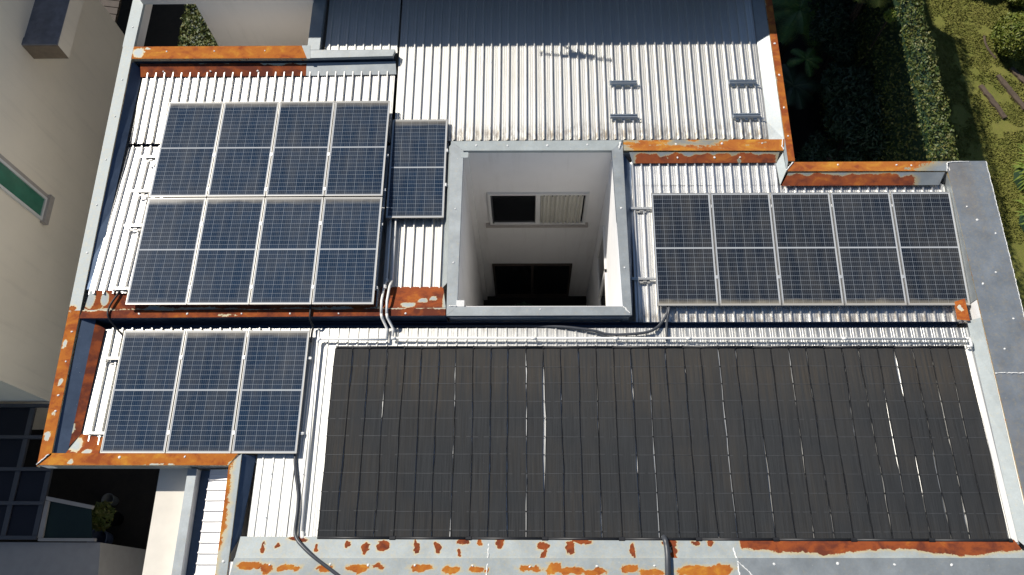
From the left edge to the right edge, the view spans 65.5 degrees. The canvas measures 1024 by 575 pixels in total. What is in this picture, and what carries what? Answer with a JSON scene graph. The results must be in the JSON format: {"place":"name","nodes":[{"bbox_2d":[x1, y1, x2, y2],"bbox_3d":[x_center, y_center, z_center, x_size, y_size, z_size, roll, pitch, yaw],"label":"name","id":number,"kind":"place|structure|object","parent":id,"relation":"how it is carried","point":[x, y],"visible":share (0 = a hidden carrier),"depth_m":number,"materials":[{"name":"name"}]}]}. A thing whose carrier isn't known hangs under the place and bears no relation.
{"place":"outdoors","nodes":[
{"label":"outdoors","id":0,"kind":"place"},
{"bbox_2d":[87,529,113,543],"bbox_3d":[-9.508,5.840,18.463,0.475,0.459,0.468,0,68,1],"label":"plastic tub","id":1,"kind":"object","parent":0,"point":[104,537],"visible":0.54,"depth_m":18.52,"materials":[{"name":"plastic"}]},
{"bbox_2d":[101,493,118,505],"bbox_3d":[-9.479,5.041,18.838,0.302,0.357,0.298,0,68,1],"label":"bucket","id":2,"kind":"object","parent":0,"point":[108,497],"visible":0.78,"depth_m":18.81,"materials":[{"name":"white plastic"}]},
{"bbox_2d":[0,0,829,548],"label":"bare ground","id":3,"kind":"structure","parent":0,"point":[134,490],"depth_m":19.41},
{"bbox_2d":[0,0,124,429],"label":"neighbour house","id":4,"kind":"structure","parent":3,"relation":"on","point":[59,62],"depth_m":16.68,"materials":[{"name":"beige paint"}]},
{"bbox_2d":[100,0,121,23],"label":"shed roof","id":5,"kind":"structure","parent":4,"relation":"attached to","point":[112,7],"depth_m":22.59,"materials":[{"name":"wood"}]},
{"bbox_2d":[0,542,145,574],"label":"terrace wall","id":6,"kind":"structure","parent":3,"relation":"on","point":[53,558],"depth_m":15.86,"materials":[{"name":"paint"}]},
{"bbox_2d":[0,404,52,539],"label":"glass canopy","id":7,"kind":"object","parent":6,"relation":"on","point":[24,491],"visible":0.94,"depth_m":16.34,"materials":[{"name":"black glass"}]},
{"bbox_2d":[37,496,96,541],"bbox_3d":[-8.892,4.662,16.061,1.160,0.090,0.870,0,68,1],"label":"glass screen","id":8,"kind":"object","parent":6,"relation":"on","point":[63,520],"visible":1,"depth_m":16.04,"materials":[{"name":"glass"}]},
{"bbox_2d":[92,500,123,532],"bbox_3d":[-9.325,5.285,18.302,0.547,1.164,0.727,0,68,1],"label":"pot plant","id":9,"kind":"object","parent":3,"relation":"on","point":[110,516],"visible":0.92,"depth_m":18.05,"materials":[{"name":"green plant"}]},
{"bbox_2d":[142,468,227,574],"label":"annex","id":10,"kind":"object","parent":3,"relation":"on","point":[185,529],"visible":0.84,"depth_m":12.22,"materials":[{"name":"white paint"}]},
{"bbox_2d":[178,4,217,45],"bbox_3d":[-8.470,-7.256,22.882,1.600,2.191,3.631,0,68,1],"label":"hedge","id":11,"kind":"object","parent":3,"relation":"on","point":[198,32],"visible":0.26,"depth_m":21.86,"materials":[{"name":"green plant"}]},
{"bbox_2d":[512,302,533,305],"bbox_3d":[0.287,0.947,19.733,1.156,1.380,1.139,0,68,1],"label":"shaft plant","id":12,"kind":"object","parent":3,"relation":"on","point":[524,304],"visible":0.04,"depth_m":19.56,"materials":[{"name":"green plant"}]},
{"bbox_2d":[36,0,1023,574],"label":"house","id":13,"kind":"structure","parent":3,"relation":"on","point":[554,172],"depth_m":13.93,"materials":[{"name":"white paint"}]},
{"bbox_2d":[107,286,128,337],"bbox_3d":[-6.451,0.569,13.103,0.428,0.275,1.232,0,68,1],"label":"electric cable","id":14,"kind":"object","parent":13,"relation":"on","point":[108,317],"visible":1,"depth_m":13.12,"materials":[{"name":"black rubber"}]},
{"bbox_2d":[86,431,303,436],"bbox_3d":[-4.963,2.295,12.434,3.430,0.088,0.105,0,68,1],"label":"mounting rail","id":15,"kind":"object","parent":13,"relation":"attached to","point":[97,434],"visible":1,"depth_m":12.46,"materials":[{"name":"metal"}]},
{"bbox_2d":[100,330,185,452],"bbox_3d":[-5.862,1.638,12.695,1.006,0.035,2.000,0,68,1],"label":"solar panel","id":16,"kind":"object","parent":15,"relation":"on","point":[139,415],"visible":1,"depth_m":12.66,"materials":[{"name":"glass"}]},
{"bbox_2d":[166,330,247,452],"bbox_3d":[-4.838,1.636,12.675,1.006,0.035,2.000,0,68,1],"label":"solar panel","id":17,"kind":"object","parent":15,"relation":"on","point":[204,414],"visible":1,"depth_m":12.65,"materials":[{"name":"glass"}]},
{"bbox_2d":[232,330,309,453],"bbox_3d":[-3.814,1.633,12.654,1.006,0.035,2.000,0,68,1],"label":"solar panel","id":18,"kind":"object","parent":15,"relation":"on","point":[268,417],"visible":1,"depth_m":12.62,"materials":[{"name":"glass"}]},
{"bbox_2d":[101,355,311,363],"bbox_3d":[-4.957,1.169,12.903,3.430,0.118,0.105,0,68,1],"label":"mounting rail","id":19,"kind":"object","parent":13,"relation":"attached to","point":[113,359],"visible":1,"depth_m":12.93,"materials":[{"name":"metal"}]},
{"bbox_2d":[109,285,377,292],"bbox_3d":[-4.439,0.027,13.138,4.460,0.094,0.105,0,68,1],"label":"mounting rail","id":20,"kind":"object","parent":13,"relation":"attached to","point":[125,289],"visible":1,"depth_m":13.18,"materials":[{"name":"metal"}]},
{"bbox_2d":[125,198,206,304],"bbox_3d":[-5.815,-0.632,13.431,1.006,0.036,2.000,0,66,1],"label":"solar panel","id":21,"kind":"object","parent":20,"relation":"on","point":[163,267],"visible":1,"depth_m":13.40,"materials":[{"name":"glass"}]},
{"bbox_2d":[187,198,264,304],"bbox_3d":[-4.793,-0.634,13.411,1.006,0.036,2.000,0,66,1],"label":"solar panel","id":22,"kind":"object","parent":20,"relation":"attached to","point":[224,265],"visible":1,"depth_m":13.38,"materials":[{"name":"glass"}]},
{"bbox_2d":[250,197,323,304],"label":"solar panel","id":23,"kind":"object","parent":20,"relation":"attached to","point":[285,265],"visible":1,"depth_m":13.36,"materials":[{"name":"glass"}]},
{"bbox_2d":[312,197,382,304],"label":"solar panel","id":24,"kind":"object","parent":20,"relation":"on","point":[346,264],"visible":1,"depth_m":13.34,"materials":[{"name":"glass"}]},
{"bbox_2d":[124,222,382,229],"bbox_3d":[-4.432,-1.053,13.615,4.460,0.094,0.105,0,68,1],"label":"mounting rail","id":25,"kind":"object","parent":13,"relation":"attached to","point":[135,226],"visible":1,"depth_m":13.66,"materials":[{"name":"metal"}]},
{"bbox_2d":[132,187,385,195],"bbox_3d":[-4.428,-1.675,13.890,4.460,0.094,0.105,0,68,1],"label":"mounting rail","id":26,"kind":"object","parent":13,"relation":"attached to","point":[142,192],"visible":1,"depth_m":13.94,"materials":[{"name":"metal"}]},
{"bbox_2d":[140,153,388,160],"bbox_3d":[-4.424,-2.325,14.177,4.460,0.094,0.105,0,68,1],"label":"mounting rail","id":27,"kind":"object","parent":13,"relation":"attached to","point":[150,157],"visible":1,"depth_m":14.23,"materials":[{"name":"metal"}]},
{"bbox_2d":[149,102,223,197],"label":"solar panel","id":28,"kind":"object","parent":27,"relation":"on","point":[185,157],"visible":1,"depth_m":14.22,"materials":[{"name":"glass"}]},
{"bbox_2d":[207,101,279,196],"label":"solar panel","id":29,"kind":"object","parent":27,"relation":"on","point":[242,157],"visible":1,"depth_m":14.20,"materials":[{"name":"glass"}]},
{"bbox_2d":[266,101,334,196],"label":"solar panel","id":30,"kind":"object","parent":27,"relation":"on","point":[300,157],"visible":1,"depth_m":14.18,"materials":[{"name":"glass"}]},
{"bbox_2d":[324,101,389,196],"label":"solar panel","id":31,"kind":"object","parent":27,"relation":"attached to","point":[357,152],"visible":1,"depth_m":14.16,"materials":[{"name":"glass"}]},
{"bbox_2d":[309,304,313,342],"bbox_3d":[-3.290,0.561,13.039,0.051,0.234,0.665,-3,68,0],"label":"electric cable","id":32,"kind":"object","parent":13,"relation":"on","point":[310,319],"visible":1,"depth_m":13.03,"materials":[{"name":"black rubber"}]},
{"bbox_2d":[293,444,339,574],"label":"flexible conduit","id":33,"kind":"object","parent":13,"relation":"on","point":[313,556],"visible":1,"depth_m":11.86,"materials":[{"name":"grey plastic"}]},
{"bbox_2d":[300,219,391,538],"bbox_3d":[-2.615,1.241,12.790,1.168,0.292,5.377,0,68,1],"label":"water pipe","id":34,"kind":"object","parent":13,"relation":"attached to","point":[302,536],"visible":1,"depth_m":12.90,"materials":[{"name":"white plastic"}]},
{"bbox_2d":[317,345,404,539],"bbox_3d":[-2.313,2.347,12.393,1.187,0.126,3.044,0,68,1],"label":"pool heating mat","id":35,"kind":"object","parent":13,"relation":"on","point":[370,450],"visible":1,"depth_m":12.36,"materials":[{"name":"rubber"}]},
{"bbox_2d":[393,345,472,539],"bbox_3d":[-1.184,2.344,12.371,1.186,0.126,3.044,0,68,1],"label":"pool heating mat","id":36,"kind":"object","parent":13,"relation":"on","point":[435,511],"visible":1,"depth_m":12.34,"materials":[{"name":"rubber"}]},
{"bbox_2d":[469,345,547,540],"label":"pool heating mat","id":37,"kind":"object","parent":13,"relation":"on","point":[490,441],"visible":1,"depth_m":12.32,"materials":[{"name":"rubber"}]},
{"bbox_2d":[401,306,667,335],"bbox_3d":[0.413,0.677,13.096,4.477,0.214,0.576,-5,68,-1],"label":"electric cable","id":38,"kind":"object","parent":13,"relation":"on","point":[561,326],"visible":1,"depth_m":13.11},
{"bbox_2d":[542,345,624,540],"bbox_3d":[1.071,2.339,12.326,1.190,0.126,3.044,0,68,1],"label":"pool heating mat","id":39,"kind":"object","parent":13,"relation":"on","point":[591,476],"visible":1,"depth_m":12.29,"materials":[{"name":"rubber"}]},
{"bbox_2d":[610,80,639,86],"bbox_3d":[2.093,-3.778,14.766,0.554,0.066,0.110,0,68,1],"label":"roof bracket","id":40,"kind":"object","parent":13,"relation":"on","point":[623,82],"visible":1,"depth_m":14.76,"materials":[{"name":"metal"}]},
{"bbox_2d":[610,114,640,120],"bbox_3d":[2.070,-3.102,14.517,0.554,0.066,0.110,0,68,1],"label":"roof bracket","id":41,"kind":"object","parent":13,"relation":"attached to","point":[623,116],"visible":1,"depth_m":14.52,"materials":[{"name":"metal"}]},
{"bbox_2d":[612,345,701,540],"bbox_3d":[2.204,2.337,12.303,1.182,0.126,3.044,0,68,1],"label":"pool heating mat","id":42,"kind":"object","parent":13,"relation":"on","point":[662,439],"visible":1,"depth_m":12.27,"materials":[{"name":"rubber"}]},
{"bbox_2d":[661,535,670,574],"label":"flexible conduit","id":43,"kind":"object","parent":13,"relation":"on","point":[664,538],"visible":1,"depth_m":11.48,"materials":[{"name":"grey plastic"}]},
{"bbox_2d":[665,306,669,340],"bbox_3d":[2.559,0.536,13.109,0.064,0.182,0.756,8,68,4],"label":"electric cable","id":44,"kind":"object","parent":13,"relation":"on","point":[666,329],"visible":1,"depth_m":13.01,"materials":[{"name":"grey plastic"}]},
{"bbox_2d":[385,219,972,347],"bbox_3d":[2.662,-0.151,13.236,9.458,0.282,2.405,0,68,1],"label":"water pipe","id":45,"kind":"object","parent":13,"relation":"on","point":[969,339],"visible":1,"depth_m":12.88,"materials":[{"name":"white plastic"}]},
{"bbox_2d":[682,345,778,541],"bbox_3d":[3.333,2.334,12.281,1.182,0.126,3.044,0,68,1],"label":"pool heating mat","id":46,"kind":"object","parent":13,"relation":"on","point":[721,491],"visible":1,"depth_m":12.24,"materials":[{"name":"rubber"}]},
{"bbox_2d":[729,79,759,86],"bbox_3d":[4.293,-3.783,14.722,0.554,0.066,0.110,0,68,1],"label":"roof bracket","id":47,"kind":"object","parent":13,"relation":"on","point":[741,82],"visible":1,"depth_m":14.72,"materials":[{"name":"metal"}]},
{"bbox_2d":[733,113,763,119],"bbox_3d":[4.299,-3.107,14.473,0.554,0.066,0.110,0,68,1],"label":"roof bracket","id":48,"kind":"object","parent":13,"relation":"on","point":[746,116],"visible":1,"depth_m":14.47,"materials":[{"name":"metal"}]},
{"bbox_2d":[630,204,892,212],"bbox_3d":[4.783,-1.368,13.744,5.543,0.092,0.105,0,68,1],"label":"mounting rail","id":49,"kind":"object","parent":13,"relation":"attached to","point":[639,209],"visible":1,"depth_m":13.81,"materials":[{"name":"metal"}]},
{"bbox_2d":[632,275,904,282],"bbox_3d":[4.777,-0.143,13.334,5.543,0.092,0.105,0,68,1],"label":"mounting rail","id":50,"kind":"object","parent":13,"relation":"attached to","point":[644,279],"visible":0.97,"depth_m":13.40,"materials":[{"name":"metal"}]},
{"bbox_2d":[651,193,718,305],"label":"solar panel","id":51,"kind":"object","parent":50,"relation":"on","point":[684,259],"visible":1,"depth_m":13.49,"materials":[{"name":"glass"}]},
{"bbox_2d":[710,193,780,305],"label":"solar panel","id":52,"kind":"object","parent":50,"relation":"attached to","point":[745,255],"visible":1,"depth_m":13.47,"materials":[{"name":"glass"}]},
{"bbox_2d":[770,192,843,305],"bbox_3d":[4.978,-0.670,13.477,1.016,0.035,2.044,0,72,1],"label":"solar panel","id":53,"kind":"object","parent":50,"relation":"attached to","point":[806,252],"visible":1,"depth_m":13.45,"materials":[{"name":"glass"}]},
{"bbox_2d":[830,192,906,305],"bbox_3d":[6.008,-0.672,13.457,1.016,0.035,2.044,0,72,1],"label":"solar panel","id":54,"kind":"object","parent":50,"relation":"attached to","point":[870,268],"visible":1,"depth_m":13.43,"materials":[{"name":"glass"}]},
{"bbox_2d":[890,192,970,305],"bbox_3d":[7.037,-0.674,13.436,1.016,0.035,2.044,0,72,1],"label":"solar panel","id":55,"kind":"object","parent":50,"relation":"attached to","point":[932,267],"visible":1,"depth_m":13.41,"materials":[{"name":"glass"}]},
{"bbox_2d":[752,345,856,541],"bbox_3d":[4.460,2.332,12.258,1.184,0.126,3.044,0,68,1],"label":"pool heating mat","id":56,"kind":"object","parent":13,"relation":"on","point":[815,487],"visible":1,"depth_m":12.22,"materials":[{"name":"rubber"}]},
{"bbox_2d":[822,345,934,541],"bbox_3d":[5.589,2.329,12.236,1.184,0.126,3.044,0,68,1],"label":"pool heating mat","id":57,"kind":"object","parent":13,"relation":"on","point":[871,379],"visible":1,"depth_m":12.20,"materials":[{"name":"rubber"}]},
{"bbox_2d":[893,345,1012,542],"bbox_3d":[6.713,2.327,12.214,1.174,0.126,3.044,0,68,1],"label":"pool heating mat","id":58,"kind":"object","parent":13,"relation":"on","point":[981,525],"visible":1,"depth_m":12.18,"materials":[{"name":"rubber"}]},
{"bbox_2d":[772,0,820,60],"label":"palm","id":59,"kind":"object","parent":3,"relation":"on","point":[799,16],"visible":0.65,"depth_m":21.21,"materials":[{"name":"green plant"}]},
{"bbox_2d":[782,64,822,108],"bbox_3d":[7.279,-5.206,20.695,1.352,0.358,1.307,40,74,15],"label":"fern","id":60,"kind":"object","parent":3,"relation":"on","point":[797,90],"visible":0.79,"depth_m":20.61,"materials":[{"name":"green plant"}]},
{"bbox_2d":[786,48,822,76],"bbox_3d":[7.612,-5.926,20.666,0.893,0.230,0.874,28,71,12],"label":"fern","id":61,"kind":"object","parent":3,"relation":"on","point":[809,54],"visible":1,"depth_m":20.58,"materials":[{"name":"green plant"}]},
{"bbox_2d":[795,129,842,161],"bbox_3d":[7.773,-2.695,20.446,1.564,2.500,1.643,35,73,14],"label":"garden tree","id":62,"kind":"object","parent":3,"relation":"on","point":[817,148],"visible":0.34,"depth_m":19.57,"materials":[{"name":"green plant"}]},
{"bbox_2d":[808,0,888,94],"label":"palm","id":63,"kind":"object","parent":3,"relation":"on","point":[855,12],"visible":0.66,"depth_m":19.91,"materials":[{"name":"green plant"}]},
{"bbox_2d":[858,9,896,68],"bbox_3d":[8.804,-5.593,20.239,0.323,5.005,1.251,31,72,13],"label":"garden shrub","id":64,"kind":"object","parent":3,"relation":"on","point":[890,15],"visible":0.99,"depth_m":17.89,"materials":[{"name":"green plant"}]},
{"bbox_2d":[799,0,958,161],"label":"hedge","id":65,"kind":"object","parent":3,"relation":"on","point":[904,82],"visible":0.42,"depth_m":17.86,"materials":[{"name":"green plant"}]},
{"bbox_2d":[914,0,1023,311],"bbox_3d":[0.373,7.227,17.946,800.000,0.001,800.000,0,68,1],"label":"ground","id":66,"kind":"structure","parent":0,"point":[961,114],"depth_m":22.74,"materials":[{"name":"green plant"}]},
{"bbox_2d":[983,35,995,58],"bbox_3d":[13.982,-7.051,23.362,0.157,0.085,0.838,-11,68,-3],"label":"edging log","id":67,"kind":"object","parent":66,"relation":"on","point":[989,50],"visible":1,"depth_m":23.31,"materials":[{"name":"wood"}]},
{"bbox_2d":[978,84,1007,118],"bbox_3d":[13.687,-5.287,22.698,0.171,0.120,1.198,-21,69,-7],"label":"timber sleeper","id":68,"kind":"object","parent":66,"relation":"on","point":[993,102],"visible":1,"depth_m":22.65,"materials":[{"name":"brown wood"}]},
{"bbox_2d":[989,11,1023,60],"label":"round bush","id":69,"kind":"object","parent":66,"relation":"on","point":[1006,35],"visible":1,"depth_m":22.61,"materials":[{"name":"green plant"}]},
{"bbox_2d":[995,74,1023,109],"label":"timber sleeper","id":70,"kind":"object","parent":66,"relation":"on","point":[1003,82],"visible":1,"depth_m":22.76,"materials":[{"name":"brown wood"}]},
{"bbox_2d":[1006,0,1023,6],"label":"round bush","id":71,"kind":"object","parent":66,"relation":"on","point":[1018,2],"visible":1,"depth_m":23.48,"materials":[{"name":"green plant"}]},
{"bbox_2d":[1009,67,1023,83],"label":"timber sleeper","id":72,"kind":"object","parent":66,"relation":"on","point":[1016,74],"visible":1,"depth_m":22.97,"materials":[{"name":"brown wood"}]},
{"bbox_2d":[1011,143,1023,192],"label":"arching plant","id":73,"kind":"object","parent":66,"relation":"on","point":[1018,177],"visible":1,"depth_m":21.30,"materials":[{"name":"green plant"}]},
{"bbox_2d":[1015,195,1023,231],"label":"arching plant","id":74,"kind":"object","parent":66,"relation":"on","point":[1021,219],"visible":1,"depth_m":21.10,"materials":[{"name":"green plant"}]},
{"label":"rail","id":75,"kind":"object","parent":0,"visible":0},
{"bbox_2d":[386,119,447,218],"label":"solar panel","id":76,"kind":"object","parent":75,"relation":"on","point":[417,175],"visible":1,"depth_m":14.16,"materials":[{"name":"glass"}]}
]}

